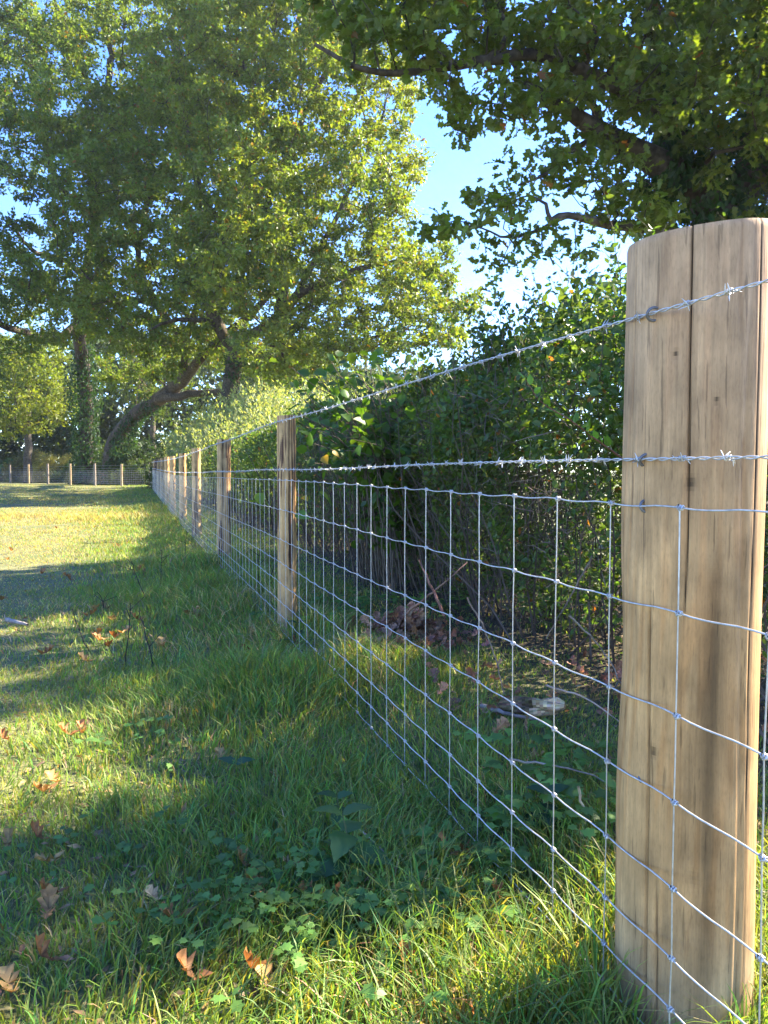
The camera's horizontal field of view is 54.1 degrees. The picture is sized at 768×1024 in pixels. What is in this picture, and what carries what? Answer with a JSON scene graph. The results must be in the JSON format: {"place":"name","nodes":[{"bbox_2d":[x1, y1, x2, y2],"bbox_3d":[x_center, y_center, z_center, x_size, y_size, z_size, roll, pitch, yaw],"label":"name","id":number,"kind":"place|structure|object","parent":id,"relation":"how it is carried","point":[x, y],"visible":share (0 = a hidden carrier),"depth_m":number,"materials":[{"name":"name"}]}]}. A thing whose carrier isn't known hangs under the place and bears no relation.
{"place":"outdoors","nodes":[
{"label":"outdoors","id":0,"kind":"place"},
{"bbox_2d":[0,484,152,489],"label":"grass","id":1,"kind":"structure","parent":0,"point":[117,486],"depth_m":35.54,"materials":[{"name":"green plant"}]},
{"bbox_2d":[0,488,204,509],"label":"grass","id":2,"kind":"structure","parent":0,"point":[137,497],"depth_m":21.66,"materials":[{"name":"green plant"}]},
{"bbox_2d":[0,501,296,541],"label":"grass","id":3,"kind":"structure","parent":0,"point":[156,513],"depth_m":12.46,"materials":[{"name":"green plant"}]},
{"bbox_2d":[0,530,406,588],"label":"grass","id":4,"kind":"structure","parent":0,"point":[175,559],"depth_m":6.76,"materials":[{"name":"green plant"}]},
{"bbox_2d":[286,620,304,637],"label":"weed","id":5,"kind":"object","parent":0,"point":[298,626],"visible":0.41,"depth_m":3.65,"materials":[{"name":"green plant"}]},
{"bbox_2d":[0,563,622,668],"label":"grass","id":6,"kind":"structure","parent":0,"point":[208,595],"depth_m":4.16,"materials":[{"name":"green plant"}]},
{"bbox_2d":[0,745,767,1023],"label":"grass","id":7,"kind":"structure","parent":0,"point":[530,936],"depth_m":1.35,"materials":[{"name":"green plant"}]},
{"bbox_2d":[0,625,767,798],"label":"grass","id":8,"kind":"structure","parent":0,"point":[246,674],"depth_m":2.47,"materials":[{"name":"green plant"}]},
{"bbox_2d":[0,472,767,1023],"bbox_3d":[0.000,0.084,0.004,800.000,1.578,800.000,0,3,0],"label":"ground","id":9,"kind":"structure","parent":0,"point":[600,666],"depth_m":2.45,"materials":[{"name":"green plant"}]},
{"bbox_2d":[0,727,10,743],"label":"fallen leaf","id":10,"kind":"object","parent":9,"relation":"on","point":[3,735],"visible":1,"depth_m":2.30,"materials":[{"name":"brown plant"}]},
{"bbox_2d":[0,828,12,859],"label":"fallen leaf","id":11,"kind":"object","parent":9,"relation":"on","point":[8,833],"visible":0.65,"depth_m":1.62,"materials":[{"name":"brown plant"}]},
{"bbox_2d":[0,963,20,1000],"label":"fallen leaf","id":12,"kind":"object","parent":9,"relation":"on","point":[5,972],"visible":1,"depth_m":1.21,"materials":[{"name":"beige plant"}]},
{"bbox_2d":[0,457,20,481],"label":"bush","id":13,"kind":"object","parent":9,"relation":"on","point":[8,460],"visible":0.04,"depth_m":58.59,"materials":[{"name":"green plant"}]},
{"bbox_2d":[4,617,28,625],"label":"stick","id":14,"kind":"object","parent":9,"relation":"on","point":[10,620],"visible":1,"depth_m":4.06,"materials":[{"name":"grey wood"}]},
{"bbox_2d":[0,448,49,481],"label":"bush","id":15,"kind":"object","parent":9,"relation":"on","point":[17,465],"visible":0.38,"depth_m":54.66,"materials":[{"name":"green plant"}]},
{"bbox_2d":[0,325,79,482],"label":"woodland tree","id":16,"kind":"object","parent":9,"relation":"on","point":[26,401],"visible":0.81,"depth_m":45.00,"materials":[{"name":"green plant"}]},
{"bbox_2d":[30,819,49,845],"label":"fallen leaf","id":17,"kind":"object","parent":9,"relation":"on","point":[35,826],"visible":1,"depth_m":1.66,"materials":[{"name":"brown plant"}]},
{"bbox_2d":[36,644,53,653],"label":"fallen leaf","id":18,"kind":"object","parent":9,"relation":"on","point":[49,648],"visible":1,"depth_m":3.39,"materials":[{"name":"brown plant"}]},
{"bbox_2d":[33,781,59,791],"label":"fallen leaf","id":19,"kind":"object","parent":9,"relation":"on","point":[41,788],"visible":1,"depth_m":1.91,"materials":[{"name":"orange plant"}]},
{"bbox_2d":[37,883,59,927],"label":"fallen leaf","id":20,"kind":"object","parent":9,"relation":"on","point":[50,890],"visible":1,"depth_m":1.41,"materials":[{"name":"brown plant"}]},
{"bbox_2d":[35,932,62,969],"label":"fallen leaf","id":21,"kind":"object","parent":9,"relation":"on","point":[39,939],"visible":0.98,"depth_m":1.25,"materials":[{"name":"brown plant"}]},
{"bbox_2d":[34,850,66,861],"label":"fallen leaf","id":22,"kind":"object","parent":9,"relation":"on","point":[41,857],"visible":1,"depth_m":1.58,"materials":[{"name":"beige plant"}]},
{"bbox_2d":[34,466,67,482],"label":"bush","id":23,"kind":"object","parent":9,"relation":"on","point":[50,475],"visible":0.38,"depth_m":51.13,"materials":[{"name":"green plant"}]},
{"bbox_2d":[32,451,72,482],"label":"bush","id":24,"kind":"object","parent":9,"relation":"on","point":[45,459],"visible":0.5,"depth_m":51.85,"materials":[{"name":"green plant"}]},
{"bbox_2d":[44,768,61,781],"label":"fallen leaf","id":25,"kind":"object","parent":9,"relation":"on","point":[49,773],"visible":0.98,"depth_m":1.99,"materials":[{"name":"plant"}]},
{"bbox_2d":[39,876,69,895],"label":"fallen leaf","id":26,"kind":"object","parent":9,"relation":"on","point":[43,884],"visible":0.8,"depth_m":1.46,"materials":[{"name":"brown plant"}]},
{"bbox_2d":[58,459,74,483],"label":"bush","id":27,"kind":"object","parent":9,"relation":"on","point":[64,472],"visible":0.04,"depth_m":46.59,"materials":[{"name":"green plant"}]},
{"bbox_2d":[58,722,79,737],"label":"fallen leaf","id":28,"kind":"object","parent":9,"relation":"on","point":[62,727],"visible":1,"depth_m":2.31,"materials":[{"name":"orange plant"}]},
{"bbox_2d":[0,463,146,485],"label":"wire fence","id":29,"kind":"object","parent":9,"relation":"on","point":[94,474],"visible":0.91,"depth_m":41.75,"materials":[{"name":"grey wood"}]},
{"bbox_2d":[72,609,88,650],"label":"dead stem","id":30,"kind":"object","parent":9,"relation":"on","point":[79,630],"visible":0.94,"depth_m":3.55,"materials":[{"name":"brown plant"}]},
{"bbox_2d":[76,719,86,736],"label":"fallen leaf","id":31,"kind":"object","parent":9,"relation":"on","point":[81,723],"visible":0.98,"depth_m":2.38,"materials":[{"name":"orange plant"}]},
{"bbox_2d":[66,439,105,482],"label":"bush","id":32,"kind":"object","parent":9,"relation":"on","point":[102,449],"visible":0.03,"depth_m":44.86,"materials":[{"name":"green plant"}]},
{"bbox_2d":[78,651,95,664],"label":"fallen leaf","id":33,"kind":"object","parent":9,"relation":"on","point":[82,656],"visible":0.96,"depth_m":3.28,"materials":[{"name":"brown plant"}]},
{"bbox_2d":[82,608,96,615],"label":"fallen leaf","id":34,"kind":"object","parent":9,"relation":"on","point":[93,611],"visible":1,"depth_m":4.23,"materials":[{"name":"brown plant"}]},
{"bbox_2d":[83,453,102,484],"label":"bush","id":35,"kind":"object","parent":9,"relation":"on","point":[98,461],"visible":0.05,"depth_m":43.27,"materials":[{"name":"green plant"}]},
{"bbox_2d":[91,627,102,634],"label":"fallen leaf","id":36,"kind":"object","parent":9,"relation":"on","point":[99,630],"visible":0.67,"depth_m":3.73,"materials":[{"name":"brown plant"}]},
{"bbox_2d":[92,632,109,640],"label":"fallen leaf","id":37,"kind":"object","parent":9,"relation":"on","point":[98,636],"visible":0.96,"depth_m":3.65,"materials":[{"name":"orange plant"}]},
{"bbox_2d":[95,592,116,614],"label":"dead stem","id":38,"kind":"object","parent":9,"relation":"on","point":[102,600],"visible":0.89,"depth_m":4.39,"materials":[{"name":"brown plant"}]},
{"bbox_2d":[103,640,112,646],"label":"fallen leaf","id":39,"kind":"object","parent":9,"relation":"on","point":[107,643],"visible":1,"depth_m":3.50,"materials":[{"name":"brown plant"}]},
{"bbox_2d":[109,631,119,637],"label":"fallen leaf","id":40,"kind":"object","parent":9,"relation":"on","point":[113,634],"visible":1,"depth_m":3.68,"materials":[{"name":"orange plant"}]},
{"bbox_2d":[117,625,130,632],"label":"fallen leaf","id":41,"kind":"object","parent":9,"relation":"on","point":[124,629],"visible":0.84,"depth_m":3.84,"materials":[{"name":"brown plant"}]},
{"bbox_2d":[91,435,161,484],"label":"bush","id":42,"kind":"object","parent":9,"relation":"on","point":[146,449],"visible":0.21,"depth_m":41.36,"materials":[{"name":"green plant"}]},
{"bbox_2d":[104,447,155,484],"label":"bush","id":43,"kind":"object","parent":9,"relation":"on","point":[137,478],"visible":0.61,"depth_m":40.53,"materials":[{"name":"green plant"}]},
{"bbox_2d":[117,558,145,597],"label":"dead stem","id":44,"kind":"object","parent":9,"relation":"on","point":[135,573],"visible":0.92,"depth_m":4.87,"materials":[{"name":"brown plant"}]},
{"bbox_2d":[0,0,266,483],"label":"oak tree","id":45,"kind":"object","parent":9,"relation":"on","point":[36,28],"visible":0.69,"depth_m":29.61,"materials":[{"name":"green plant"}]},
{"bbox_2d":[125,596,144,663],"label":"dead stem","id":46,"kind":"object","parent":9,"relation":"on","point":[129,627],"visible":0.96,"depth_m":3.27,"materials":[{"name":"brown plant"}]},
{"bbox_2d":[131,612,144,619],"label":"fallen leaf","id":47,"kind":"object","parent":9,"relation":"on","point":[135,616],"visible":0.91,"depth_m":4.11,"materials":[{"name":"brown plant"}]},
{"bbox_2d":[96,325,203,453],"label":"woodland tree","id":48,"kind":"object","parent":9,"relation":"on","point":[125,398],"visible":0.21,"depth_m":55.02,"materials":[{"name":"green plant"}]},
{"bbox_2d":[139,611,161,670],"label":"dead stem","id":49,"kind":"object","parent":9,"relation":"on","point":[147,641],"visible":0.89,"depth_m":3.19,"materials":[{"name":"brown plant"}]},
{"bbox_2d":[145,884,162,899],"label":"fallen leaf","id":50,"kind":"object","parent":9,"relation":"on","point":[150,890],"visible":0.85,"depth_m":1.46,"materials":[{"name":"beige plant"}]},
{"bbox_2d":[140,442,177,489],"bbox_3d":[-7.932,-1.812,29.901,3.693,2.544,2.748,0,3,0],"label":"bush","id":51,"kind":"object","parent":9,"relation":"on","point":[149,476],"visible":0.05,"depth_m":29.64,"materials":[{"name":"green plant"}]},
{"bbox_2d":[158,636,165,645],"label":"fallen leaf","id":52,"kind":"object","parent":9,"relation":"on","point":[160,639],"visible":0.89,"depth_m":3.58,"materials":[{"name":"brown plant"}]},
{"bbox_2d":[159,901,194,919],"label":"fallen leaf","id":53,"kind":"object","parent":9,"relation":"on","point":[165,911],"visible":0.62,"depth_m":1.38,"materials":[{"name":"brown plant"}]},
{"bbox_2d":[23,67,335,484],"bbox_3d":[-10.345,-9.157,32.130,20.825,17.256,11.096,2,4,40],"label":"oak tree","id":54,"kind":"object","parent":9,"relation":"on","point":[183,345],"visible":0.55,"depth_m":28.02,"materials":[{"name":"green plant"}]},
{"bbox_2d":[148,402,216,460],"bbox_3d":[-8.096,-2.880,33.912,4.649,4.076,4.223,-2,4,-36],"label":"bush","id":55,"kind":"object","parent":9,"relation":"on","point":[157,436],"visible":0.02,"depth_m":33.66,"materials":[{"name":"green plant"}]},
{"bbox_2d":[177,948,213,986],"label":"fallen leaf","id":56,"kind":"object","parent":9,"relation":"on","point":[183,959],"visible":0.94,"depth_m":1.21,"materials":[{"name":"brown plant"}]},
{"bbox_2d":[214,747,227,764],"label":"fallen leaf","id":57,"kind":"object","parent":9,"relation":"on","point":[219,750],"visible":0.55,"depth_m":2.15,"materials":[{"name":"brown plant"}]},
{"bbox_2d":[217,756,255,781],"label":"weed","id":58,"kind":"object","parent":9,"relation":"on","point":[230,759],"visible":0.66,"depth_m":2.04,"materials":[{"name":"green plant"}]},
{"bbox_2d":[237,846,252,866],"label":"fallen leaf","id":59,"kind":"object","parent":9,"relation":"on","point":[241,855],"visible":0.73,"depth_m":1.54,"materials":[{"name":"brown plant"}]},
{"bbox_2d":[0,318,491,465],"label":"wood","id":60,"kind":"object","parent":9,"relation":"on","point":[57,442],"visible":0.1,"depth_m":63.08,"materials":[{"name":"green plant"}]},
{"bbox_2d":[243,866,260,901],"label":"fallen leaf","id":61,"kind":"object","parent":9,"relation":"on","point":[246,875],"visible":0.29,"depth_m":1.49,"materials":[{"name":"brown plant"}]},
{"bbox_2d":[246,874,267,892],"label":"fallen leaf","id":62,"kind":"object","parent":9,"relation":"on","point":[248,876],"visible":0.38,"depth_m":1.48,"materials":[{"name":"brown plant"}]},
{"bbox_2d":[247,544,266,590],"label":"dead stem","id":63,"kind":"object","parent":9,"relation":"on","point":[258,564],"visible":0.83,"depth_m":4.96,"materials":[{"name":"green plant"}]},
{"bbox_2d":[243,946,272,968],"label":"fallen leaf","id":64,"kind":"object","parent":9,"relation":"on","point":[248,957],"visible":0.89,"depth_m":1.22,"materials":[{"name":"orange plant"}]},
{"bbox_2d":[255,963,278,993],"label":"fallen leaf","id":65,"kind":"object","parent":9,"relation":"on","point":[268,969],"visible":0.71,"depth_m":1.22,"materials":[{"name":"beige plant"}]},
{"bbox_2d":[219,333,362,412],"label":"woodland tree","id":66,"kind":"object","parent":9,"relation":"on","point":[327,377],"visible":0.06,"depth_m":47.98,"materials":[{"name":"green plant"}]},
{"bbox_2d":[283,855,300,866],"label":"fallen leaf","id":67,"kind":"object","parent":9,"relation":"on","point":[285,860],"visible":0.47,"depth_m":1.55,"materials":[{"name":"brown plant"}]},
{"bbox_2d":[113,0,492,420],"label":"oak tree","id":68,"kind":"object","parent":9,"relation":"on","point":[286,176],"visible":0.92,"depth_m":23.05,"materials":[{"name":"green plant"}]},
{"bbox_2d":[0,580,616,1023],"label":"ground cover","id":69,"kind":"object","parent":9,"relation":"on","point":[494,812],"visible":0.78,"depth_m":1.47,"materials":[{"name":"green plant"}]},
{"bbox_2d":[299,880,323,892],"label":"fallen leaf","id":70,"kind":"object","parent":9,"relation":"on","point":[302,884],"visible":0.36,"depth_m":1.45,"materials":[{"name":"brown plant"}]},
{"bbox_2d":[160,371,467,534],"bbox_3d":[-3.442,-2.032,19.384,4.435,3.626,23.993,-1,3,-18],"label":"sallow bush","id":71,"kind":"object","parent":9,"relation":"on","point":[234,418],"visible":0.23,"depth_m":18.26,"materials":[{"name":"green plant"}]},
{"bbox_2d":[314,790,362,835],"bbox_3d":[-0.108,0.706,1.727,0.082,0.132,0.135,-3,4,-45],"label":"nettle","id":72,"kind":"object","parent":9,"relation":"on","point":[341,794],"visible":0.49,"depth_m":1.72,"materials":[{"name":"green plant"}]},
{"bbox_2d":[335,881,345,895],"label":"fallen leaf","id":73,"kind":"object","parent":9,"relation":"on","point":[337,885],"visible":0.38,"depth_m":1.41,"materials":[{"name":"brown plant"}]},
{"bbox_2d":[307,803,391,883],"bbox_3d":[-0.067,0.689,1.513,0.170,0.196,0.175,0,3,0],"label":"nettle","id":74,"kind":"object","parent":9,"relation":"on","point":[341,844],"visible":0.85,"depth_m":1.50,"materials":[{"name":"green plant"}]},
{"bbox_2d":[250,347,453,602],"bbox_3d":[-0.195,-0.218,4.655,1.141,1.638,2.014,2,4,37],"label":"hazel bush","id":75,"kind":"object","parent":9,"relation":"on","point":[357,451],"visible":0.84,"depth_m":4.65,"materials":[{"name":"green plant"}]},
{"bbox_2d":[344,871,365,889],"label":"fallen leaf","id":76,"kind":"object","parent":9,"relation":"on","point":[347,876],"visible":0.22,"depth_m":1.50,"materials":[{"name":"plant"}]},
{"bbox_2d":[311,360,413,398],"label":"woodland tree","id":77,"kind":"object","parent":9,"relation":"on","point":[365,368],"visible":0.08,"depth_m":56.47,"materials":[{"name":"green plant"}]},
{"bbox_2d":[0,522,767,1023],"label":"dead thatch","id":78,"kind":"object","parent":9,"relation":"on","point":[148,968],"visible":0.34,"depth_m":1.79,"materials":[{"name":"brown plant"}]},
{"bbox_2d":[398,939,417,984],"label":"fallen leaf","id":79,"kind":"object","parent":9,"relation":"on","point":[406,946],"visible":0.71,"depth_m":1.24,"materials":[{"name":"brown plant"}]},
{"bbox_2d":[418,560,444,615],"bbox_3d":[0.171,0.278,2.763,0.019,0.196,0.140,-3,4,-43],"label":"stick","id":80,"kind":"object","parent":9,"relation":"on","point":[435,595],"visible":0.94,"depth_m":2.75,"materials":[{"name":"wood"}]},
{"bbox_2d":[429,590,458,614],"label":"weed","id":81,"kind":"object","parent":9,"relation":"on","point":[445,606],"visible":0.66,"depth_m":4.10,"materials":[{"name":"green plant"}]},
{"bbox_2d":[437,831,464,854],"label":"fallen leaf","id":82,"kind":"object","parent":9,"relation":"on","point":[440,834],"visible":0.33,"depth_m":1.61,"materials":[{"name":"brown plant"}]},
{"bbox_2d":[149,218,767,1023],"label":"wire fence","id":83,"kind":"object","parent":9,"relation":"on","point":[695,444],"visible":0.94,"depth_m":1.06,"materials":[{"name":"brown wood"}]},
{"bbox_2d":[460,839,472,853],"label":"fallen leaf","id":84,"kind":"object","parent":9,"relation":"on","point":[461,845],"visible":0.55,"depth_m":1.59,"materials":[{"name":"plant"}]},
{"bbox_2d":[169,188,767,744],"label":"hedge","id":85,"kind":"object","parent":9,"relation":"on","point":[457,416],"visible":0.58,"depth_m":3.56,"materials":[{"name":"green plant"}]},
{"bbox_2d":[402,562,467,616],"bbox_3d":[0.194,0.296,2.843,0.250,0.211,0.060,0,3,0],"label":"stick","id":86,"kind":"object","parent":85,"relation":"on","point":[418,603],"visible":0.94,"depth_m":2.84,"materials":[{"name":"brown wood"}]},
{"bbox_2d":[466,597,504,693],"bbox_3d":[0.328,0.431,2.439,0.126,0.318,0.035,0,3,0],"label":"stick","id":87,"kind":"object","parent":85,"relation":"hanging from","point":[487,638],"visible":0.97,"depth_m":2.44,"materials":[{"name":"brown wood"}]},
{"bbox_2d":[516,371,621,458],"bbox_3d":[0.513,-0.260,2.061,0.370,0.226,0.066,-1,3,-27],"label":"hawthorn branch","id":88,"kind":"object","parent":85,"relation":"attached to","point":[594,434],"visible":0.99,"depth_m":2.06,"materials":[{"name":"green plant"}]},
{"bbox_2d":[546,555,592,638],"bbox_3d":[0.521,0.239,2.129,0.131,0.238,0.035,0,3,0],"label":"stick","id":89,"kind":"object","parent":85,"relation":"attached to","point":[587,565],"visible":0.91,"depth_m":2.13,"materials":[{"name":"brown wood"}]},
{"bbox_2d":[568,615,620,682],"bbox_3d":[0.569,0.371,2.036,0.149,0.192,0.035,0,3,0],"label":"stick","id":90,"kind":"object","parent":85,"relation":"attached to","point":[577,623],"visible":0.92,"depth_m":2.03,"materials":[{"name":"brown wood"}]},
{"bbox_2d":[462,893,487,908],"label":"fallen leaf","id":91,"kind":"object","parent":9,"relation":"on","point":[467,899],"visible":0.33,"depth_m":1.43,"materials":[{"name":"brown plant"}]},
{"bbox_2d":[492,878,518,903],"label":"fallen leaf","id":92,"kind":"object","parent":9,"relation":"on","point":[496,886],"visible":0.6,"depth_m":1.43,"materials":[{"name":"brown plant"}]},
{"bbox_2d":[479,703,539,721],"bbox_3d":[0.386,0.621,2.318,0.238,0.024,0.046,3,4,43],"label":"stick","id":93,"kind":"object","parent":9,"relation":"on","point":[499,710],"visible":0.76,"depth_m":2.31,"materials":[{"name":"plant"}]},
{"bbox_2d":[276,0,767,506],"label":"oak tree","id":94,"kind":"object","parent":9,"relation":"on","point":[662,85],"visible":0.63,"depth_m":6.80,"materials":[{"name":"green plant"}]},
{"bbox_2d":[278,600,767,818],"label":"leaf litter","id":95,"kind":"object","parent":9,"relation":"on","point":[415,625],"visible":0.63,"depth_m":3.27,"materials":[{"name":"brown plant"}]},
{"bbox_2d":[499,696,565,715],"bbox_3d":[0.463,0.610,2.344,0.202,0.080,0.074,1,3,25],"label":"rotten log","id":96,"kind":"object","parent":9,"relation":"on","point":[532,706],"visible":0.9,"depth_m":2.32,"materials":[{"name":"grey wood"}]},
{"bbox_2d":[524,783,572,831],"bbox_3d":[0.358,0.659,1.658,0.104,0.115,0.133,-1,3,-25],"label":"weed","id":97,"kind":"object","parent":9,"relation":"on","point":[558,788],"visible":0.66,"depth_m":1.65,"materials":[{"name":"green plant"}]},
{"bbox_2d":[509,758,602,781],"bbox_3d":[0.428,0.618,1.798,0.266,0.071,0.035,0,3,0],"label":"stick","id":98,"kind":"object","parent":9,"relation":"on","point":[525,762],"visible":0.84,"depth_m":1.80,"materials":[{"name":"brown wood"}]},
{"bbox_2d":[545,684,618,721],"bbox_3d":[0.510,0.490,1.941,0.193,0.100,0.035,0,3,0],"label":"stick","id":99,"kind":"object","parent":9,"relation":"on","point":[551,687],"visible":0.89,"depth_m":1.94,"materials":[{"name":"brown wood"}]},
{"bbox_2d":[577,786,586,837],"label":"stick","id":100,"kind":"object","parent":9,"relation":"on","point":[579,792],"visible":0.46,"depth_m":1.59,"materials":[{"name":"wood"}]},
{"bbox_2d":[0,0,767,471],"label":"sky","id":101,"kind":"structure","parent":0,"point":[452,170],"materials":[{"name":"blue"}]}
]}

